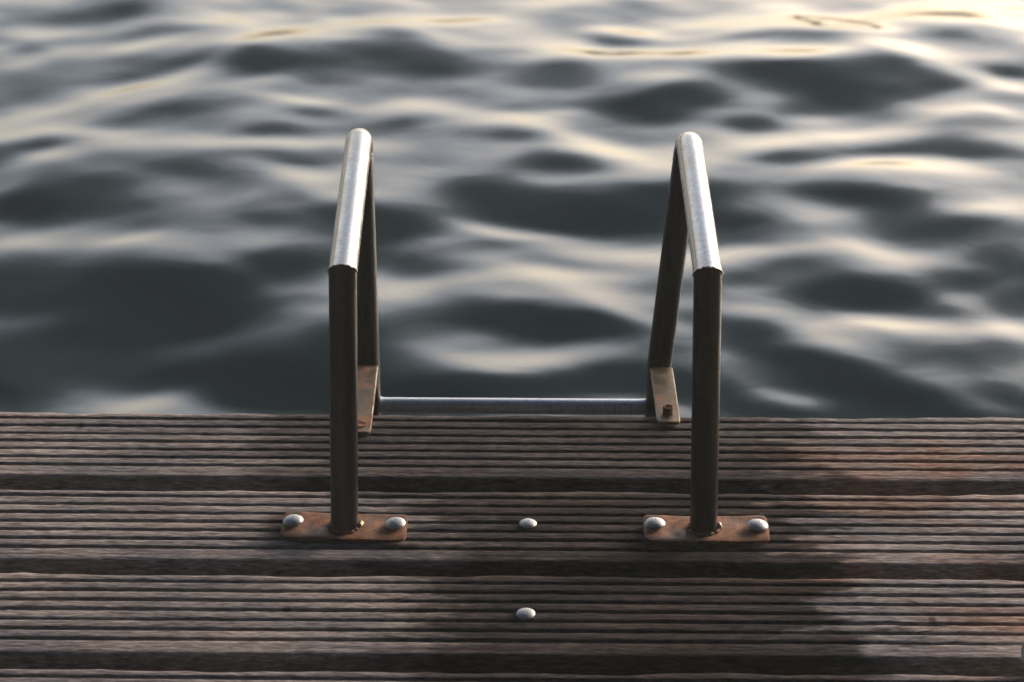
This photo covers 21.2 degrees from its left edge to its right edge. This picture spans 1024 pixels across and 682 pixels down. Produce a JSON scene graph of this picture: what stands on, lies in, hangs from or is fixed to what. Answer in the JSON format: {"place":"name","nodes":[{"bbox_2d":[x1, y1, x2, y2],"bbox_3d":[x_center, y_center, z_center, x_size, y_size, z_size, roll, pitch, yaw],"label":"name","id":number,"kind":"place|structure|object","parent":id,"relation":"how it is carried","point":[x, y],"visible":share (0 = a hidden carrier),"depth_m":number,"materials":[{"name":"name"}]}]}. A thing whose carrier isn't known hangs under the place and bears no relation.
{"place":"outdoors","nodes":[
{"label":"outdoors","id":0,"kind":"place"},
{"bbox_2d":[0,0,1023,418],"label":"water","id":1,"kind":"structure","parent":0,"point":[170,174],"depth_m":5.36,"materials":[{"name":"black liquid"}]},
{"bbox_2d":[917,630,937,633],"bbox_3d":[0.457,0.320,3.010,0.024,0.004,0.007,0,26,0],"label":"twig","id":2,"kind":"object","parent":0,"point":[921,631],"visible":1,"depth_m":3.01,"materials":[{"name":"brown wood"}]},
{"bbox_2d":[1021,642,1023,661],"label":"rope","id":3,"kind":"object","parent":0,"point":[1022,651],"visible":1,"depth_m":2.94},
{"bbox_3d":[0.015,0.542,2.796,0.090,0.150,1.550,0,26,0],"label":"deck joist","id":4,"kind":"object","parent":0,"visible":0},
{"bbox_2d":[0,572,1023,676],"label":"deck plank","id":5,"kind":"object","parent":4,"relation":"on","point":[615,626],"visible":0.99,"depth_m":3.02,"materials":[{"name":"brown wood"}]},
{"bbox_2d":[0,490,1023,581],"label":"deck plank","id":6,"kind":"object","parent":4,"relation":"on","point":[474,534],"visible":0.95,"depth_m":3.19,"materials":[{"name":"brown wood"}]},
{"bbox_2d":[0,412,1023,495],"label":"deck plank","id":7,"kind":"object","parent":4,"relation":"on","point":[506,453],"visible":0.91,"depth_m":3.38,"materials":[{"name":"brown wood"}]},
{"bbox_2d":[281,128,769,543],"bbox_3d":[0.014,0.403,3.578,0.570,1.355,0.574,0,26,0],"label":"swim ladder","id":8,"kind":"object","parent":7,"relation":"attached to","point":[357,401],"visible":0.84,"depth_m":3.20,"materials":[{"name":"metal"}]},
{"bbox_2d":[0,669,1023,681],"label":"deck plank","id":9,"kind":"object","parent":4,"relation":"on","point":[39,675],"visible":1,"depth_m":2.93,"materials":[{"name":"brown wood"}]}
]}

